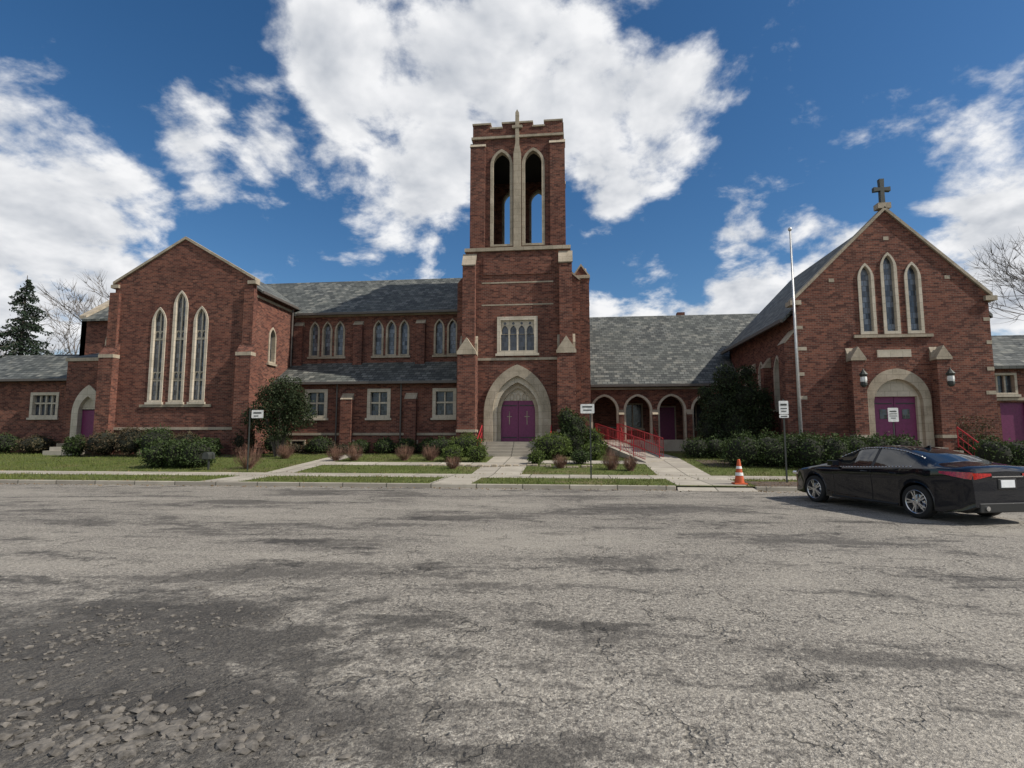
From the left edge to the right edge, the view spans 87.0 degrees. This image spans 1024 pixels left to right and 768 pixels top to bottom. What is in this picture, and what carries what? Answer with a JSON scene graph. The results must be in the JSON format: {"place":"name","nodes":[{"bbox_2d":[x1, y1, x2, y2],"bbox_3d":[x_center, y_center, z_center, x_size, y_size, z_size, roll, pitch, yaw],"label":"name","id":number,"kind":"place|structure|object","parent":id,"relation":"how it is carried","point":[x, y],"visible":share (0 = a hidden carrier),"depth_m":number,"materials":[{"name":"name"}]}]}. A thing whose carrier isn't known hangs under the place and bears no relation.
{"place":"outdoors","nodes":[
{"label":"outdoors","id":0,"kind":"place"},
{"bbox_2d":[0,471,796,479],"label":"sidewalk","id":1,"kind":"structure","parent":0,"point":[424,475],"depth_m":21.04,"materials":[{"name":"concrete"}]},
{"bbox_2d":[0,451,802,486],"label":"lawn","id":2,"kind":"structure","parent":0,"point":[563,471],"depth_m":23.13,"materials":[{"name":"green plant"}]},
{"bbox_2d":[0,432,25,453],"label":"foundation shrub","id":3,"kind":"object","parent":2,"relation":"on","point":[6,442],"visible":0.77,"depth_m":32.10,"materials":[{"name":"green plant"}]},
{"bbox_2d":[0,275,54,357],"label":"spruce tree","id":4,"kind":"object","parent":2,"relation":"on","point":[21,330],"visible":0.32,"depth_m":40.97,"materials":[{"name":"green plant"}]},
{"bbox_2d":[10,434,59,453],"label":"foundation shrub","id":5,"kind":"object","parent":2,"relation":"on","point":[35,444],"visible":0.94,"depth_m":31.92,"materials":[{"name":"green plant"}]},
{"bbox_2d":[0,324,79,354],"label":"bare tree","id":6,"kind":"object","parent":2,"relation":"on","point":[54,347],"visible":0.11,"depth_m":52.29,"materials":[{"name":"brown plant"}]},
{"bbox_2d":[32,294,105,353],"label":"bare tree","id":7,"kind":"object","parent":2,"relation":"on","point":[67,332],"visible":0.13,"depth_m":60.46,"materials":[{"name":"brown plant"}]},
{"bbox_2d":[34,270,109,328],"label":"bare tree","id":8,"kind":"object","parent":2,"relation":"on","point":[74,301],"visible":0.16,"depth_m":53.20,"materials":[{"name":"brown plant"}]},
{"bbox_2d":[61,433,86,456],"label":"foundation shrub","id":9,"kind":"object","parent":2,"relation":"on","point":[72,445],"visible":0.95,"depth_m":29.66,"materials":[{"name":"green plant"}]},
{"bbox_2d":[138,434,218,467],"bbox_3d":[-15.161,3.065,24.672,3.514,1.576,2.064,-1,-6,6],"label":"evergreen bush","id":10,"kind":"object","parent":2,"relation":"on","point":[173,453],"visible":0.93,"depth_m":24.17,"materials":[{"name":"green plant"}]},
{"bbox_2d":[202,452,214,469],"bbox_3d":[-13.197,3.381,23.466,0.300,0.850,0.450,-1,-6,6],"label":"mailbox","id":11,"kind":"object","parent":2,"relation":"on","point":[208,455],"visible":0.85,"depth_m":23.39,"materials":[{"name":"metal"}]},
{"bbox_2d":[232,444,262,468],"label":"bare shrub","id":12,"kind":"object","parent":2,"relation":"on","point":[253,461],"visible":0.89,"depth_m":23.77,"materials":[{"name":"brown plant"}]},
{"bbox_2d":[247,409,262,470],"bbox_3d":[-10.909,2.431,22.918,0.636,2.766,0.041,-1,-6,9],"label":"street sign","id":13,"kind":"object","parent":2,"relation":"on","point":[257,413],"visible":0.94,"depth_m":23.00,"materials":[{"name":"metal"}]},
{"bbox_2d":[241,373,316,456],"bbox_3d":[-12.495,1.740,29.036,4.327,4.534,2.628,-1,-6,6],"label":"evergreen tree","id":14,"kind":"object","parent":2,"relation":"on","point":[270,403],"visible":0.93,"depth_m":28.70,"materials":[{"name":"green plant"}]},
{"bbox_2d":[273,442,294,458],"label":"bare shrub","id":15,"kind":"object","parent":2,"relation":"on","point":[288,453],"visible":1,"depth_m":27.88,"materials":[{"name":"brown plant"}]},
{"bbox_2d":[0,236,590,455],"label":"brick church","id":16,"kind":"structure","parent":2,"relation":"on","point":[185,334],"depth_m":32.34,"materials":[{"name":"brick"}]},
{"bbox_2d":[81,410,94,438],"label":"purple doors","id":17,"kind":"structure","parent":16,"relation":"in","point":[87,424],"depth_m":32.39,"materials":[{"name":"paint"}]},
{"bbox_2d":[35,335,452,445],"bbox_3d":[-18.759,0.152,33.572,31.940,7.890,4.865,-1,-6,6],"label":"window glass","id":18,"kind":"structure","parent":16,"relation":"in","point":[375,395],"depth_m":32.80,"materials":[{"name":"glass"}]},
{"bbox_2d":[325,444,346,460],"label":"bare shrub","id":19,"kind":"object","parent":2,"relation":"on","point":[335,457],"visible":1,"depth_m":26.68,"materials":[{"name":"brown plant"}]},
{"bbox_2d":[342,443,362,460],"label":"bare shrub","id":20,"kind":"object","parent":2,"relation":"on","point":[353,456],"visible":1,"depth_m":26.68,"materials":[{"name":"brown plant"}]},
{"bbox_2d":[395,441,413,460],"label":"bare shrub","id":21,"kind":"object","parent":2,"relation":"on","point":[403,457],"visible":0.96,"depth_m":26.62,"materials":[{"name":"brown plant"}]},
{"bbox_2d":[422,442,438,460],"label":"bare shrub","id":22,"kind":"object","parent":2,"relation":"on","point":[431,457],"visible":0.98,"depth_m":26.49,"materials":[{"name":"brown plant"}]},
{"bbox_2d":[422,436,452,455],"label":"round bush","id":23,"kind":"object","parent":2,"relation":"on","point":[440,442],"visible":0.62,"depth_m":28.57,"materials":[{"name":"green plant"}]},
{"bbox_2d":[83,453,802,485],"bbox_3d":[-4.022,3.833,26.462,40.483,0.552,10.698,-2,-6,19],"label":"mulch bed","id":24,"kind":"object","parent":2,"relation":"on","point":[714,463],"visible":0.3,"depth_m":23.64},
{"bbox_2d":[80,430,119,455],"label":"foundation shrub","id":25,"kind":"object","parent":24,"relation":"on","point":[97,442],"visible":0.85,"depth_m":29.59,"materials":[{"name":"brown plant"}]},
{"bbox_2d":[107,426,145,455],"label":"foundation shrub","id":26,"kind":"object","parent":24,"relation":"on","point":[125,444],"visible":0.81,"depth_m":29.39,"materials":[{"name":"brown plant"}]},
{"bbox_2d":[133,424,174,455],"bbox_3d":[-19.543,3.092,29.669,2.305,1.822,2.169,-1,-6,6],"label":"foundation shrub","id":27,"kind":"object","parent":24,"relation":"on","point":[149,436],"visible":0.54,"depth_m":29.18,"materials":[{"name":"green plant"}]},
{"bbox_2d":[170,431,200,442],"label":"foundation shrub","id":28,"kind":"object","parent":24,"relation":"on","point":[188,436],"visible":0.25,"depth_m":29.31,"materials":[{"name":"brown plant"}]},
{"bbox_2d":[196,437,224,454],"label":"foundation shrub","id":29,"kind":"object","parent":24,"relation":"on","point":[213,440],"visible":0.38,"depth_m":29.13,"materials":[{"name":"green plant"}]},
{"bbox_2d":[229,429,258,453],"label":"foundation shrub","id":30,"kind":"object","parent":24,"relation":"on","point":[239,441],"visible":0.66,"depth_m":29.76,"materials":[{"name":"green plant"}]},
{"bbox_2d":[259,435,292,453],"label":"foundation shrub","id":31,"kind":"object","parent":24,"relation":"on","point":[267,445],"visible":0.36,"depth_m":31.01,"materials":[{"name":"green plant"}]},
{"bbox_2d":[287,443,302,452],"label":"shrub","id":32,"kind":"object","parent":24,"relation":"on","point":[297,449],"visible":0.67,"depth_m":32.13,"materials":[{"name":"brown plant"}]},
{"bbox_2d":[300,443,316,452],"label":"shrub","id":33,"kind":"object","parent":24,"relation":"on","point":[304,449],"visible":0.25,"depth_m":31.97,"materials":[{"name":"green plant"}]},
{"bbox_2d":[305,436,331,453],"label":"foundation shrub","id":34,"kind":"object","parent":24,"relation":"on","point":[319,444],"visible":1,"depth_m":31.21,"materials":[{"name":"green plant"}]},
{"bbox_2d":[325,440,337,452],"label":"shrub","id":35,"kind":"object","parent":24,"relation":"on","point":[333,442],"visible":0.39,"depth_m":31.91,"materials":[{"name":"green plant"}]},
{"bbox_2d":[336,443,350,452],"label":"shrub","id":36,"kind":"object","parent":24,"relation":"on","point":[343,446],"visible":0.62,"depth_m":31.78,"materials":[{"name":"green plant"}]},
{"bbox_2d":[348,439,373,453],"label":"foundation shrub","id":37,"kind":"object","parent":24,"relation":"on","point":[364,445],"visible":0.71,"depth_m":31.06,"materials":[{"name":"green plant"}]},
{"bbox_2d":[372,437,395,453],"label":"foundation shrub","id":38,"kind":"object","parent":24,"relation":"on","point":[386,446],"visible":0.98,"depth_m":30.82,"materials":[{"name":"green plant"}]},
{"bbox_2d":[395,437,416,453],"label":"foundation shrub","id":39,"kind":"object","parent":24,"relation":"on","point":[410,442],"visible":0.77,"depth_m":30.62,"materials":[{"name":"green plant"}]},
{"bbox_2d":[413,443,422,453],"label":"shrub","id":40,"kind":"object","parent":24,"relation":"on","point":[417,448],"visible":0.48,"depth_m":31.23,"materials":[{"name":"green plant"}]},
{"bbox_2d":[418,437,436,453],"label":"foundation shrub","id":41,"kind":"object","parent":24,"relation":"on","point":[423,442],"visible":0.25,"depth_m":30.54,"materials":[{"name":"green plant"}]},
{"bbox_2d":[717,427,810,467],"bbox_3d":[11.064,2.727,23.336,4.346,1.750,2.476,-1,-6,6],"label":"boxwood hedge","id":42,"kind":"object","parent":24,"relation":"on","point":[763,449],"visible":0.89,"depth_m":22.93,"materials":[{"name":"green plant"}]},
{"bbox_2d":[443,456,461,468],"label":"bare shrub","id":43,"kind":"object","parent":2,"relation":"on","point":[453,463],"visible":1,"depth_m":23.31,"materials":[{"name":"brown plant"}]},
{"bbox_2d":[440,444,465,461],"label":"round bush","id":44,"kind":"object","parent":2,"relation":"on","point":[454,450],"visible":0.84,"depth_m":25.89,"materials":[{"name":"green plant"}]},
{"bbox_2d":[447,431,488,456],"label":"round bush","id":45,"kind":"object","parent":2,"relation":"on","point":[466,442],"visible":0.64,"depth_m":27.97,"materials":[{"name":"green plant"}]},
{"bbox_2d":[465,445,488,461],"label":"round bush","id":46,"kind":"object","parent":2,"relation":"on","point":[476,453],"visible":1,"depth_m":25.68,"materials":[{"name":"green plant"}]},
{"bbox_2d":[419,464,592,467],"bbox_3d":[-0.333,3.688,24.022,7.780,0.248,0.799,-1,-6,6],"label":"stone edging","id":47,"kind":"object","parent":2,"relation":"on","point":[546,465],"visible":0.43,"depth_m":23.87,"materials":[{"name":"stone"}]},
{"bbox_2d":[456,110,580,456],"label":"bell tower","id":48,"kind":"structure","parent":2,"relation":"on","point":[518,348],"depth_m":30.73,"materials":[{"name":"brick"}]},
{"bbox_2d":[501,322,533,350],"bbox_3d":[0.316,-2.743,30.688,1.940,1.790,0.108,-1,-6,6],"label":"window glass","id":49,"kind":"structure","parent":48,"relation":"in","point":[521,336],"depth_m":30.71,"materials":[{"name":"glass"}]},
{"bbox_2d":[501,401,534,440],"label":"purple doors","id":50,"kind":"structure","parent":48,"relation":"in","point":[520,425],"depth_m":30.57,"materials":[{"name":"paint"}]},
{"bbox_2d":[527,450,545,463],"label":"round bush","id":51,"kind":"object","parent":2,"relation":"on","point":[536,457],"visible":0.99,"depth_m":24.60,"materials":[{"name":"green plant"}]},
{"bbox_2d":[528,430,573,458],"bbox_3d":[1.975,3.056,27.168,2.365,1.453,2.453,-1,-6,6],"label":"round bush","id":52,"kind":"object","parent":2,"relation":"on","point":[550,445],"visible":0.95,"depth_m":26.62,"materials":[{"name":"green plant"}]},
{"bbox_2d":[552,454,567,467],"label":"bare shrub","id":53,"kind":"object","parent":2,"relation":"on","point":[559,463],"visible":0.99,"depth_m":23.24,"materials":[{"name":"brown plant"}]},
{"bbox_2d":[556,406,589,456],"bbox_3d":[3.163,2.548,28.697,2.179,2.789,1.909,-1,-6,6],"label":"evergreen shrub","id":54,"kind":"object","parent":2,"relation":"on","point":[572,426],"visible":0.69,"depth_m":28.36,"materials":[{"name":"green plant"}]},
{"bbox_2d":[569,449,589,463],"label":"round bush","id":55,"kind":"object","parent":2,"relation":"on","point":[577,456],"visible":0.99,"depth_m":24.58,"materials":[{"name":"green plant"}]},
{"bbox_2d":[580,403,593,477],"bbox_3d":[2.766,2.107,19.698,0.500,2.850,0.049,-1,-6,6],"label":"street sign","id":56,"kind":"object","parent":2,"relation":"on","point":[588,408],"visible":0.94,"depth_m":19.78,"materials":[{"name":"metal"}]},
{"bbox_2d":[582,441,604,459],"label":"round bush","id":57,"kind":"object","parent":2,"relation":"on","point":[597,449],"visible":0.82,"depth_m":26.16,"materials":[{"name":"green plant"}]},
{"bbox_2d":[585,428,607,455],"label":"evergreen shrub","id":58,"kind":"object","parent":2,"relation":"on","point":[595,435],"visible":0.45,"depth_m":28.57,"materials":[{"name":"green plant"}]},
{"bbox_2d":[600,448,622,469],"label":"bare shrub","id":59,"kind":"object","parent":2,"relation":"on","point":[611,463],"visible":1,"depth_m":22.61,"materials":[{"name":"brown plant"}]},
{"bbox_2d":[618,455,637,470],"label":"bare shrub","id":60,"kind":"object","parent":2,"relation":"on","point":[630,465],"visible":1,"depth_m":22.21,"materials":[{"name":"brown plant"}]},
{"bbox_2d":[603,441,663,462],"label":"ramp","id":61,"kind":"structure","parent":2,"relation":"on","point":[647,457],"depth_m":27.58,"materials":[{"name":"concrete"}]},
{"bbox_2d":[595,423,644,458],"bbox_3d":[5.397,2.958,29.046,0.538,1.880,7.964,1,-6,-8],"label":"red handrail","id":62,"kind":"object","parent":61,"relation":"on","point":[596,424],"visible":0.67,"depth_m":27.71,"materials":[{"name":"metal"}]},
{"bbox_2d":[616,423,663,457],"bbox_3d":[6.634,2.974,29.430,0.454,1.837,6.921,1,-6,-7],"label":"red handrail","id":63,"kind":"object","parent":61,"relation":"on","point":[618,429],"visible":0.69,"depth_m":28.23,"materials":[{"name":"metal"}]},
{"bbox_2d":[590,312,758,451],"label":"arcade hall","id":64,"kind":"structure","parent":2,"relation":"on","point":[648,374],"depth_m":37.64,"materials":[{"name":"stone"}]},
{"bbox_2d":[626,405,703,427],"bbox_3d":[10.650,2.255,37.862,5.580,1.640,0.015,-1,-6,6],"label":"window glass","id":65,"kind":"structure","parent":64,"relation":"in","point":[636,408],"depth_m":38.05,"materials":[{"name":"glass"}]},
{"bbox_2d":[660,407,674,439],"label":"purple doors","id":66,"kind":"structure","parent":64,"relation":"in","point":[667,418],"depth_m":37.50,"materials":[{"name":"paint"}]},
{"bbox_2d":[679,433,733,458],"bbox_3d":[10.087,3.067,26.742,3.592,1.289,1.582,-1,-6,6],"label":"boxwood hedge","id":67,"kind":"object","parent":2,"relation":"on","point":[697,447],"visible":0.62,"depth_m":26.52,"materials":[{"name":"green plant"}]},
{"bbox_2d":[694,363,778,440],"bbox_3d":[11.746,1.334,28.328,4.200,5.021,3.043,-1,-6,6],"label":"dark evergreen tree","id":68,"kind":"object","parent":2,"relation":"on","point":[746,410],"visible":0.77,"depth_m":28.05,"materials":[{"name":"green plant"}]},
{"bbox_2d":[779,399,788,482],"bbox_3d":[9.025,1.932,17.842,0.300,2.863,0.049,-1,-6,6],"label":"parking sign","id":69,"kind":"object","parent":2,"relation":"on","point":[783,408],"visible":0.97,"depth_m":17.91,"materials":[{"name":"metal"}]},
{"bbox_2d":[788,227,802,433],"bbox_3d":[12.969,-1.846,24.676,0.400,10.990,0.400,-1,-6,6],"label":"flagpole","id":70,"kind":"object","parent":2,"relation":"on","point":[796,353],"visible":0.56,"depth_m":24.64,"materials":[{"name":"metal"}]},
{"bbox_2d":[790,429,921,467],"bbox_3d":[14.249,2.731,22.517,5.237,1.690,2.608,-1,-6,6],"label":"boxwood hedge","id":71,"kind":"object","parent":2,"relation":"on","point":[822,450],"visible":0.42,"depth_m":22.06,"materials":[{"name":"green plant"}]},
{"bbox_2d":[720,179,1023,452],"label":"brick chapel","id":72,"kind":"structure","parent":2,"relation":"on","point":[892,310],"depth_m":25.71,"materials":[{"name":"brick"}]},
{"bbox_2d":[879,376,1011,418],"bbox_3d":[23.256,0.630,27.024,11.996,2.320,1.426,1,-6,-10],"label":"window glass","id":73,"kind":"structure","parent":72,"relation":"in","point":[883,412],"depth_m":27.77,"materials":[{"name":"glass"}]},
{"bbox_2d":[874,397,1023,445],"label":"purple doors","id":74,"kind":"structure","parent":72,"relation":"in","point":[1012,414],"depth_m":25.59,"materials":[{"name":"paint"}]},
{"bbox_2d":[956,427,978,454],"bbox_3d":[19.712,2.585,23.331,0.060,1.503,1.238,-1,-6,6],"label":"red handrail","id":75,"kind":"object","parent":72,"relation":"on","point":[957,428],"visible":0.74,"depth_m":23.55,"materials":[{"name":"metal"}]},
{"bbox_2d":[887,407,898,437],"bbox_3d":[16.426,2.298,23.188,0.420,2.648,0.049,-1,-6,6],"label":"notice sign","id":76,"kind":"object","parent":2,"relation":"on","point":[893,416],"visible":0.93,"depth_m":23.26,"materials":[{"name":"metal"}]},
{"bbox_2d":[957,434,995,455],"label":"foundation shrub","id":77,"kind":"object","parent":2,"relation":"on","point":[971,443],"visible":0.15,"depth_m":24.05,"materials":[{"name":"green plant"}]},
{"bbox_2d":[956,415,1001,449],"bbox_3d":[21.137,2.464,24.418,2.505,2.185,0.857,-1,-6,6],"label":"climbing shrub","id":78,"kind":"object","parent":2,"relation":"on","point":[975,429],"visible":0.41,"depth_m":24.47,"materials":[{"name":"green plant"}]},
{"bbox_2d":[964,229,1023,323],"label":"bare tree","id":79,"kind":"object","parent":2,"relation":"on","point":[1010,275],"visible":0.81,"depth_m":34.68,"materials":[{"name":"brown plant"}]},
{"bbox_2d":[970,435,1023,465],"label":"boxwood hedge","id":80,"kind":"object","parent":2,"relation":"on","point":[1006,453],"visible":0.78,"depth_m":21.69,"materials":[{"name":"green plant"}]},
{"bbox_2d":[204,452,757,491],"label":"path","id":81,"kind":"structure","parent":0,"point":[670,465],"depth_m":22.80,"materials":[{"name":"concrete"}]},
{"bbox_2d":[731,459,747,484],"bbox_3d":[7.333,2.833,17.437,0.400,0.800,0.400,-1,-6,6],"label":"traffic cone","id":82,"kind":"object","parent":81,"relation":"on","point":[739,478],"visible":1,"depth_m":17.34,"materials":[{"name":"orange plastic"}]},
{"bbox_2d":[0,483,1023,767],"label":"road","id":83,"kind":"structure","parent":0,"point":[548,693],"depth_m":4.77,"materials":[{"name":"grey asphalt"}]},
{"bbox_2d":[1,470,797,492],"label":"leaf litter","id":84,"kind":"object","parent":83,"relation":"on","point":[440,483],"visible":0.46,"depth_m":18.02,"materials":[{"name":"brown plant"}]},
{"bbox_2d":[0,515,1022,767],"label":"asphalt rubble","id":85,"kind":"object","parent":83,"relation":"on","point":[116,721],"visible":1,"depth_m":3.09,"materials":[{"name":"grey asphalt"}]},
{"bbox_2d":[793,445,1023,518],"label":"parked car","id":86,"kind":"object","parent":83,"relation":"on","point":[923,482],"visible":1,"depth_m":11.14,"materials":[{"name":"black paint"}]},
{"bbox_2d":[0,0,1023,354],"label":"sky","id":87,"kind":"structure","parent":0,"point":[292,141],"materials":[{"name":"blue"}]},
{"label":"ground","id":88,"kind":"structure","parent":0,"visible":0},
{"bbox_2d":[0,479,797,490],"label":"kerb","id":89,"kind":"structure","parent":88,"relation":"on","point":[449,485],"depth_m":17.85,"materials":[{"name":"concrete"}]}
]}

